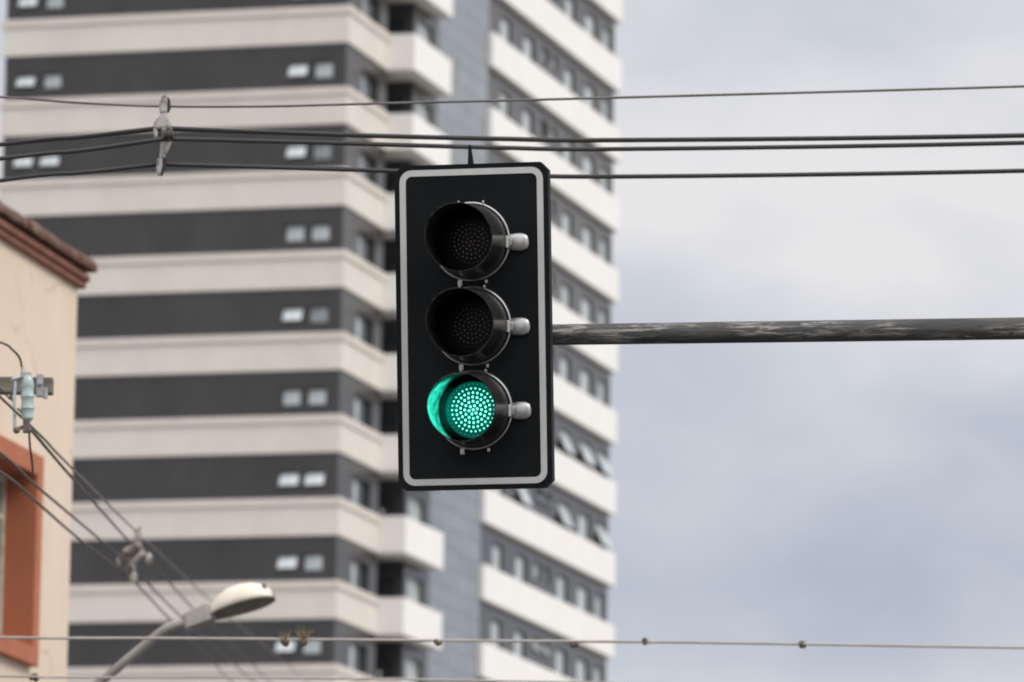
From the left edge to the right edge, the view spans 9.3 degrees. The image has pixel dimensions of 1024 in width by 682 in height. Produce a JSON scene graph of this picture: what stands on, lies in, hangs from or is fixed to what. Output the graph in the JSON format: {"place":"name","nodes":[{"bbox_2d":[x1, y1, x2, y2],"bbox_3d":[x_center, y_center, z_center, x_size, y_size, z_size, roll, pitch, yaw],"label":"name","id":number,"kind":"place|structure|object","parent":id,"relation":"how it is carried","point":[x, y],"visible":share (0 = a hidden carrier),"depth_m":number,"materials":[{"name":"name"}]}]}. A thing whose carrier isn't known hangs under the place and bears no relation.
{"place":"outdoors","nodes":[
{"label":"outdoors","id":0,"kind":"place"},
{"bbox_2d":[0,675,594,681],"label":"messenger wire","id":1,"kind":"object","parent":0,"point":[216,677],"visible":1,"depth_m":38.99,"materials":[{"name":"metal"}]},
{"bbox_2d":[29,673,38,681],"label":"air plant","id":2,"kind":"object","parent":1,"relation":"attached to","point":[35,679],"visible":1,"depth_m":38.98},
{"bbox_2d":[0,0,622,681],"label":"apartment tower","id":3,"kind":"structure","parent":0,"point":[236,386],"depth_m":220.35,"materials":[{"name":"paint"}]},
{"bbox_2d":[14,157,33,169],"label":"bathroom window","id":4,"kind":"structure","parent":3,"relation":"in","point":[23,161],"depth_m":221.92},
{"bbox_2d":[16,75,36,88],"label":"bathroom window","id":5,"kind":"structure","parent":3,"relation":"in","point":[22,80],"depth_m":222.41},
{"bbox_2d":[18,0,38,9],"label":"bathroom window","id":6,"kind":"structure","parent":3,"relation":"in","point":[22,2],"depth_m":222.84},
{"bbox_2d":[40,155,58,168],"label":"bathroom window","id":7,"kind":"structure","parent":3,"relation":"in","point":[52,159],"depth_m":221.65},
{"bbox_2d":[43,74,60,87],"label":"bathroom window","id":8,"kind":"structure","parent":3,"relation":"in","point":[50,80],"depth_m":222.24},
{"bbox_2d":[46,0,62,7],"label":"bathroom window","id":9,"kind":"structure","parent":3,"relation":"in","point":[49,3],"depth_m":222.73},
{"bbox_2d":[275,641,295,654],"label":"bathroom window","id":10,"kind":"structure","parent":3,"relation":"in","point":[279,647],"depth_m":216.35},
{"bbox_2d":[277,555,297,570],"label":"bathroom window","id":11,"kind":"structure","parent":3,"relation":"in","point":[284,561],"depth_m":216.88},
{"bbox_2d":[279,472,298,487],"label":"bathroom window","id":12,"kind":"structure","parent":3,"relation":"in","point":[286,478],"depth_m":217.36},
{"bbox_2d":[282,389,300,405],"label":"bathroom window","id":13,"kind":"structure","parent":3,"relation":"in","point":[291,397],"depth_m":217.94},
{"bbox_2d":[283,307,302,323],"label":"bathroom window","id":14,"kind":"structure","parent":3,"relation":"in","point":[290,313],"depth_m":218.32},
{"bbox_2d":[285,225,304,241],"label":"bathroom window","id":15,"kind":"structure","parent":3,"relation":"in","point":[293,233],"depth_m":218.85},
{"bbox_2d":[286,144,305,159],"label":"bathroom window","id":16,"kind":"structure","parent":3,"relation":"in","point":[293,150],"depth_m":219.28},
{"bbox_2d":[288,63,307,78],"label":"bathroom window","id":17,"kind":"structure","parent":3,"relation":"in","point":[295,69],"depth_m":219.71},
{"bbox_2d":[302,637,320,653],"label":"bathroom window","id":18,"kind":"structure","parent":3,"relation":"in","point":[313,647],"depth_m":216.25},
{"bbox_2d":[304,554,322,570],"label":"bathroom window","id":19,"kind":"structure","parent":3,"relation":"in","point":[312,562],"depth_m":216.72,"materials":[{"name":"glass"}]},
{"bbox_2d":[304,471,324,487],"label":"bathroom window","id":20,"kind":"structure","parent":3,"relation":"in","point":[312,477],"depth_m":217.09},
{"bbox_2d":[307,388,325,404],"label":"bathroom window","id":21,"kind":"structure","parent":3,"relation":"in","point":[314,396],"depth_m":217.68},
{"bbox_2d":[309,306,327,322],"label":"bathroom window","id":22,"kind":"structure","parent":3,"relation":"in","point":[319,314],"depth_m":218.16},
{"bbox_2d":[311,224,329,240],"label":"bathroom window","id":23,"kind":"structure","parent":3,"relation":"in","point":[318,232],"depth_m":218.64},
{"bbox_2d":[313,145,331,158],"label":"bathroom window","id":24,"kind":"structure","parent":3,"relation":"in","point":[319,151],"depth_m":219.12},
{"bbox_2d":[314,62,332,77],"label":"bathroom window","id":25,"kind":"structure","parent":3,"relation":"in","point":[321,69],"depth_m":219.60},
{"bbox_2d":[350,642,362,673],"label":"bedroom window","id":26,"kind":"structure","parent":3,"relation":"in","point":[356,651],"depth_m":218.96,"materials":[{"name":"grey glass"}]},
{"bbox_2d":[351,560,364,590],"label":"bedroom window","id":27,"kind":"structure","parent":3,"relation":"in","point":[358,569],"depth_m":219.44,"materials":[{"name":"grey glass"}]},
{"bbox_2d":[353,477,366,508],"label":"bedroom window","id":28,"kind":"structure","parent":3,"relation":"in","point":[359,487],"depth_m":219.87,"materials":[{"name":"grey glass"}]},
{"bbox_2d":[355,396,367,426],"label":"bedroom window","id":29,"kind":"structure","parent":3,"relation":"in","point":[361,406],"depth_m":220.41,"materials":[{"name":"grey glass"}]},
{"bbox_2d":[356,314,369,344],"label":"bedroom window","id":30,"kind":"structure","parent":3,"relation":"in","point":[363,325],"depth_m":220.89,"materials":[{"name":"grey glass"}]},
{"bbox_2d":[358,233,370,264],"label":"bedroom window","id":31,"kind":"structure","parent":3,"relation":"in","point":[364,244],"depth_m":221.32,"materials":[{"name":"grey glass"}]},
{"bbox_2d":[360,152,372,183],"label":"bedroom window","id":32,"kind":"structure","parent":3,"relation":"in","point":[365,162],"depth_m":221.86,"materials":[{"name":"grey glass"}]},
{"bbox_2d":[361,72,374,101],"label":"bedroom window","id":33,"kind":"structure","parent":3,"relation":"in","point":[367,83],"depth_m":222.30,"materials":[{"name":"grey glass"}]},
{"bbox_2d":[363,0,375,22],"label":"bedroom window","id":34,"kind":"structure","parent":3,"relation":"in","point":[369,6],"depth_m":222.89,"materials":[{"name":"grey glass"}]},
{"bbox_2d":[375,656,395,677],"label":"balcony door","id":35,"kind":"structure","parent":3,"relation":"in","point":[385,664],"depth_m":222.30,"materials":[{"name":"black glass"}]},
{"bbox_2d":[377,575,396,597],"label":"balcony door","id":36,"kind":"structure","parent":3,"relation":"in","point":[386,584],"depth_m":222.79,"materials":[{"name":"black glass"}]},
{"bbox_2d":[378,494,398,515],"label":"balcony door","id":37,"kind":"structure","parent":3,"relation":"in","point":[387,502],"depth_m":223.28,"materials":[{"name":"black glass"}]},
{"bbox_2d":[380,414,397,434],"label":"balcony door","id":38,"kind":"structure","parent":3,"relation":"in","point":[388,422],"depth_m":223.77,"materials":[{"name":"black glass"}]},
{"bbox_2d":[381,334,396,353],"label":"balcony door","id":39,"kind":"structure","parent":3,"relation":"in","point":[389,341],"depth_m":224.26,"materials":[{"name":"black glass"}]},
{"bbox_2d":[383,254,395,273],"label":"balcony door","id":40,"kind":"structure","parent":3,"relation":"in","point":[389,262],"depth_m":224.75,"materials":[{"name":"black glass"}]},
{"bbox_2d":[384,175,394,193],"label":"balcony door","id":41,"kind":"structure","parent":3,"relation":"in","point":[389,179],"depth_m":225.25,"materials":[{"name":"black glass"}]},
{"bbox_2d":[386,95,405,113],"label":"balcony door","id":42,"kind":"structure","parent":3,"relation":"in","point":[393,108],"depth_m":225.63,"materials":[{"name":"black glass"}]},
{"bbox_2d":[388,17,407,33],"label":"balcony door","id":43,"kind":"structure","parent":3,"relation":"in","point":[396,25],"depth_m":226.13,"materials":[{"name":"black glass"}]},
{"bbox_2d":[405,657,417,681],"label":"balcony window","id":44,"kind":"structure","parent":3,"relation":"in","point":[411,666],"depth_m":223.88,"materials":[{"name":"glass"}]},
{"bbox_2d":[407,576,418,603],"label":"balcony window","id":45,"kind":"structure","parent":3,"relation":"in","point":[412,585],"depth_m":224.31,"materials":[{"name":"glass"}]},
{"bbox_2d":[408,496,420,521],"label":"balcony window","id":46,"kind":"structure","parent":3,"relation":"in","point":[414,506],"depth_m":224.81,"materials":[{"name":"glass"}]},
{"bbox_2d":[416,99,427,122],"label":"balcony window","id":47,"kind":"structure","parent":3,"relation":"in","point":[421,109],"depth_m":227.29,"materials":[{"name":"glass"}]},
{"bbox_2d":[417,20,428,43],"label":"balcony window","id":48,"kind":"structure","parent":3,"relation":"in","point":[422,31],"depth_m":227.68,"materials":[{"name":"glass"}]},
{"bbox_2d":[491,619,498,647],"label":"tall window","id":49,"kind":"structure","parent":3,"relation":"in","point":[494,625],"depth_m":236.11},
{"bbox_2d":[492,543,499,570],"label":"tall window","id":50,"kind":"structure","parent":3,"relation":"in","point":[495,549],"depth_m":236.52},
{"bbox_2d":[500,91,507,116],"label":"tall window","id":51,"kind":"structure","parent":3,"relation":"in","point":[503,105],"depth_m":239.42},
{"bbox_2d":[501,16,508,42],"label":"tall window","id":52,"kind":"structure","parent":3,"relation":"in","point":[504,23],"depth_m":239.92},
{"bbox_2d":[515,630,522,657],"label":"tall window","id":53,"kind":"structure","parent":3,"relation":"in","point":[518,635],"depth_m":239.25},
{"bbox_2d":[516,555,523,581],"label":"tall window","id":54,"kind":"structure","parent":3,"relation":"in","point":[519,560],"depth_m":239.72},
{"bbox_2d":[519,489,532,506],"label":"tall window","id":55,"kind":"structure","parent":3,"relation":"in","point":[523,492],"depth_m":239.95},
{"bbox_2d":[523,108,530,133],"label":"tall window","id":56,"kind":"structure","parent":3,"relation":"in","point":[526,115],"depth_m":242.60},
{"bbox_2d":[524,35,531,60],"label":"tall window","id":57,"kind":"structure","parent":3,"relation":"in","point":[527,42],"depth_m":243.07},
{"bbox_2d":[534,563,538,578],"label":"small window","id":58,"kind":"structure","parent":3,"relation":"in","point":[536,566],"depth_m":242.07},
{"bbox_2d":[533,637,540,653],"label":"small window","id":59,"kind":"structure","parent":3,"relation":"in","point":[536,646],"depth_m":241.36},
{"bbox_2d":[535,489,543,504],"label":"small window","id":60,"kind":"structure","parent":3,"relation":"in","point":[537,492],"depth_m":242.36,"materials":[{"name":"grey glass"}]},
{"bbox_2d":[541,121,544,136],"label":"small window","id":61,"kind":"structure","parent":3,"relation":"in","point":[542,123],"depth_m":244.98,"materials":[{"name":"grey glass"}]},
{"bbox_2d":[542,48,545,63],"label":"small window","id":62,"kind":"structure","parent":3,"relation":"in","point":[543,50],"depth_m":245.40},
{"bbox_2d":[543,643,549,657],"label":"small window","id":63,"kind":"structure","parent":3,"relation":"in","point":[545,649],"depth_m":242.72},
{"bbox_2d":[546,494,551,508],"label":"small window","id":64,"kind":"structure","parent":3,"relation":"in","point":[548,503],"depth_m":243.73,"materials":[{"name":"grey glass"}]},
{"bbox_2d":[556,649,563,675],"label":"tall window","id":65,"kind":"structure","parent":3,"relation":"in","point":[559,654],"depth_m":245.04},
{"bbox_2d":[557,575,564,601],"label":"tall window","id":66,"kind":"structure","parent":3,"relation":"in","point":[560,580],"depth_m":245.52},
{"bbox_2d":[560,356,567,381],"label":"tall window","id":67,"kind":"structure","parent":3,"relation":"in","point":[564,362],"depth_m":247.02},
{"bbox_2d":[562,283,568,308],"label":"tall window","id":68,"kind":"structure","parent":3,"relation":"in","point":[565,290],"depth_m":247.51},
{"bbox_2d":[559,502,573,527],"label":"tall window","id":69,"kind":"structure","parent":3,"relation":"in","point":[562,508],"depth_m":245.76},
{"bbox_2d":[563,211,569,236],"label":"tall window","id":70,"kind":"structure","parent":3,"relation":"in","point":[566,218],"depth_m":247.99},
{"bbox_2d":[560,429,574,454],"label":"tall window","id":71,"kind":"structure","parent":3,"relation":"in","point":[563,434],"depth_m":246.24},
{"bbox_2d":[564,143,570,164],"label":"tall window","id":72,"kind":"structure","parent":3,"relation":"in","point":[567,154],"depth_m":248.47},
{"bbox_2d":[565,67,571,92],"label":"tall window","id":73,"kind":"structure","parent":3,"relation":"in","point":[568,74],"depth_m":248.90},
{"bbox_2d":[566,0,572,20],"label":"tall window","id":74,"kind":"structure","parent":3,"relation":"in","point":[569,3],"depth_m":249.39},
{"bbox_2d":[576,658,584,680],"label":"tall window","id":75,"kind":"structure","parent":3,"relation":"in","point":[580,663],"depth_m":248.11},
{"bbox_2d":[577,585,585,611],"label":"tall window","id":76,"kind":"structure","parent":3,"relation":"in","point":[581,591],"depth_m":248.60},
{"bbox_2d":[579,513,586,539],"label":"tall window","id":77,"kind":"structure","parent":3,"relation":"in","point":[582,518],"depth_m":249.14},
{"bbox_2d":[581,368,588,394],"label":"tall window","id":78,"kind":"structure","parent":3,"relation":"in","point":[584,374],"depth_m":250.00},
{"bbox_2d":[582,297,589,322],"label":"tall window","id":79,"kind":"structure","parent":3,"relation":"in","point":[585,303],"depth_m":250.52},
{"bbox_2d":[583,225,590,250],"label":"tall window","id":80,"kind":"structure","parent":3,"relation":"in","point":[586,232],"depth_m":250.97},
{"bbox_2d":[584,154,591,179],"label":"tall window","id":81,"kind":"structure","parent":3,"relation":"in","point":[587,161],"depth_m":251.40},
{"bbox_2d":[580,440,596,466],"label":"tall window","id":82,"kind":"structure","parent":3,"relation":"in","point":[585,449],"depth_m":249.29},
{"bbox_2d":[585,83,592,108],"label":"tall window","id":83,"kind":"structure","parent":3,"relation":"in","point":[588,90],"depth_m":251.99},
{"bbox_2d":[586,12,593,37],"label":"tall window","id":84,"kind":"structure","parent":3,"relation":"in","point":[589,20],"depth_m":252.45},
{"bbox_2d":[595,666,599,681],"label":"tall window","id":85,"kind":"structure","parent":3,"relation":"in","point":[597,670],"depth_m":250.61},
{"bbox_2d":[595,594,600,618],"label":"tall window","id":86,"kind":"structure","parent":3,"relation":"in","point":[598,598],"depth_m":251.04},
{"bbox_2d":[598,380,603,403],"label":"tall window","id":87,"kind":"structure","parent":3,"relation":"in","point":[601,384],"depth_m":252.51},
{"bbox_2d":[599,309,604,323],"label":"tall window","id":88,"kind":"structure","parent":3,"relation":"in","point":[602,313],"depth_m":252.88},
{"bbox_2d":[600,238,605,260],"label":"tall window","id":89,"kind":"structure","parent":3,"relation":"in","point":[602,247],"depth_m":253.38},
{"bbox_2d":[601,168,606,189],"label":"tall window","id":90,"kind":"structure","parent":3,"relation":"in","point":[603,181],"depth_m":253.81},
{"bbox_2d":[597,522,612,548],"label":"tall window","id":91,"kind":"structure","parent":3,"relation":"in","point":[605,540],"depth_m":251.40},
{"bbox_2d":[602,99,607,119],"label":"tall window","id":92,"kind":"structure","parent":3,"relation":"in","point":[604,102],"depth_m":254.30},
{"bbox_2d":[598,451,613,476],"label":"tall window","id":93,"kind":"structure","parent":3,"relation":"in","point":[606,467],"depth_m":251.89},
{"bbox_2d":[603,27,608,49],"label":"tall window","id":94,"kind":"structure","parent":3,"relation":"in","point":[605,32],"depth_m":254.80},
{"bbox_2d":[0,636,1023,648],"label":"messenger wire","id":95,"kind":"object","parent":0,"point":[494,640],"visible":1,"depth_m":37.99,"materials":[{"name":"metal"}]},
{"bbox_2d":[277,631,290,646],"bbox_3d":[-1.380,1.803,38.000,0.087,0.107,0.090,1,-9,0],"label":"air plant","id":96,"kind":"object","parent":95,"relation":"attached to","point":[285,642],"visible":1,"depth_m":37.99,"materials":[{"name":"plant"}]},
{"bbox_2d":[295,627,313,646],"bbox_3d":[-1.259,1.794,38.005,0.120,0.125,0.114,1,-9,0],"label":"air plant","id":97,"kind":"object","parent":95,"relation":"attached to","point":[304,641],"visible":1,"depth_m":37.99,"materials":[{"name":"plant"}]},
{"bbox_2d":[570,641,578,647],"bbox_3d":[0.379,1.840,38.001,0.055,0.048,0.041,3,-10,-13],"label":"air plant","id":98,"kind":"object","parent":95,"relation":"attached to","point":[574,644],"visible":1,"depth_m":37.99,"materials":[{"name":"plant"}]},
{"bbox_2d":[0,85,1023,107],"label":"messenger wire","id":99,"kind":"object","parent":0,"point":[505,100],"visible":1,"depth_m":31.88,"materials":[{"name":"metal"}]},
{"bbox_2d":[153,95,172,176],"bbox_3d":[-1.779,-1.045,32.010,0.108,0.418,0.264,1,-9,0],"label":"cable spacer","id":100,"kind":"object","parent":99,"relation":"hanging from","point":[162,124],"visible":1,"depth_m":31.98,"materials":[{"name":"rubber"}]},
{"bbox_2d":[0,126,1023,146],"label":"overhead cable","id":101,"kind":"object","parent":100,"relation":"attached to","point":[530,139],"visible":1,"depth_m":32.00,"materials":[{"name":"rubber"}]},
{"bbox_2d":[0,137,1023,160],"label":"overhead cable","id":102,"kind":"object","parent":100,"relation":"attached to","point":[523,148],"visible":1,"depth_m":31.79,"materials":[{"name":"rubber"}]},
{"bbox_2d":[0,162,1023,182],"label":"overhead cable","id":103,"kind":"object","parent":100,"relation":"attached to","point":[552,176],"visible":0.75,"depth_m":31.91,"materials":[{"name":"rubber"}]},
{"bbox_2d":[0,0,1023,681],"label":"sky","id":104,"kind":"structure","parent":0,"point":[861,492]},
{"label":"ground","id":105,"kind":"structure","parent":0,"visible":0},
{"bbox_2d":[0,200,97,681],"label":"cream house","id":106,"kind":"structure","parent":105,"relation":"on","point":[44,277],"depth_m":58.69,"materials":[{"name":"paint"}]},
{"bbox_2d":[0,435,43,666],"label":"window","id":107,"kind":"structure","parent":106,"relation":"in","point":[20,516],"depth_m":58.39,"materials":[{"name":"orange paint"}]},
{"label":"road","id":108,"kind":"structure","parent":0,"visible":0},
{"bbox_2d":[0,374,53,398],"bbox_3d":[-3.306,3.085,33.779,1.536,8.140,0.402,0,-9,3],"label":"crossarm","id":109,"kind":"object","parent":108,"relation":"on","point":[43,387],"visible":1,"depth_m":34.09,"materials":[{"name":"metal"}]},
{"bbox_2d":[9,366,34,433],"bbox_3d":[-2.627,0.319,33.579,0.140,0.368,0.078,1,-9,0],"label":"fuse cutout","id":110,"kind":"object","parent":109,"relation":"attached to","point":[27,397],"visible":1,"depth_m":33.55,"materials":[{"name":"ceramic"}]},
{"bbox_2d":[0,341,22,366],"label":"lead wire","id":111,"kind":"object","parent":110,"relation":"attached to","point":[15,352],"visible":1,"depth_m":33.56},
{"bbox_2d":[28,433,33,475],"bbox_3d":[-2.589,0.607,33.797,0.024,0.184,0.442,1,-9,-1],"label":"lead wire","id":112,"kind":"object","parent":110,"relation":"hanging from","point":[30,449],"visible":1,"depth_m":33.62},
{"bbox_2d":[0,395,307,681],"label":"messenger wire","id":113,"kind":"object","parent":109,"relation":"attached to","point":[62,458],"visible":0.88,"depth_m":44.38,"materials":[{"name":"metal"}]},
{"bbox_2d":[117,527,151,583],"bbox_3d":[-3.132,1.775,51.993,0.329,0.479,0.097,-3,-10,22],"label":"cable spacer","id":114,"kind":"object","parent":113,"relation":"hanging from","point":[129,549],"visible":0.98,"depth_m":51.97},
{"bbox_2d":[0,470,231,681],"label":"overhead cable","id":115,"kind":"object","parent":114,"relation":"attached to","point":[17,484],"visible":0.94,"depth_m":45.76,"materials":[{"name":"rubber"}]},
{"bbox_2d":[0,451,253,681],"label":"overhead cable","id":116,"kind":"object","parent":114,"relation":"attached to","point":[16,466],"visible":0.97,"depth_m":46.76,"materials":[{"name":"rubber"}]},
{"bbox_2d":[31,428,269,681],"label":"overhead cable","id":117,"kind":"object","parent":114,"relation":"attached to","point":[38,438],"visible":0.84,"depth_m":44.58,"materials":[{"name":"rubber"}]},
{"bbox_2d":[93,582,275,681],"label":"street lamp","id":118,"kind":"object","parent":108,"relation":"on","point":[239,599],"visible":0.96,"depth_m":44.93,"materials":[{"name":"metal"}]},
{"bbox_2d":[553,317,1023,344],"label":"mast arm pole","id":119,"kind":"object","parent":108,"relation":"on","point":[1010,328],"visible":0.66,"depth_m":27.21,"materials":[{"name":"metal"}]},
{"bbox_2d":[394,145,554,490],"bbox_3d":[-0.179,-0.110,26.943,0.676,1.493,0.521,-1,-4,11],"label":"traffic light","id":120,"kind":"object","parent":119,"relation":"attached to","point":[474,333],"visible":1,"depth_m":26.98,"materials":[{"name":"black paint"}]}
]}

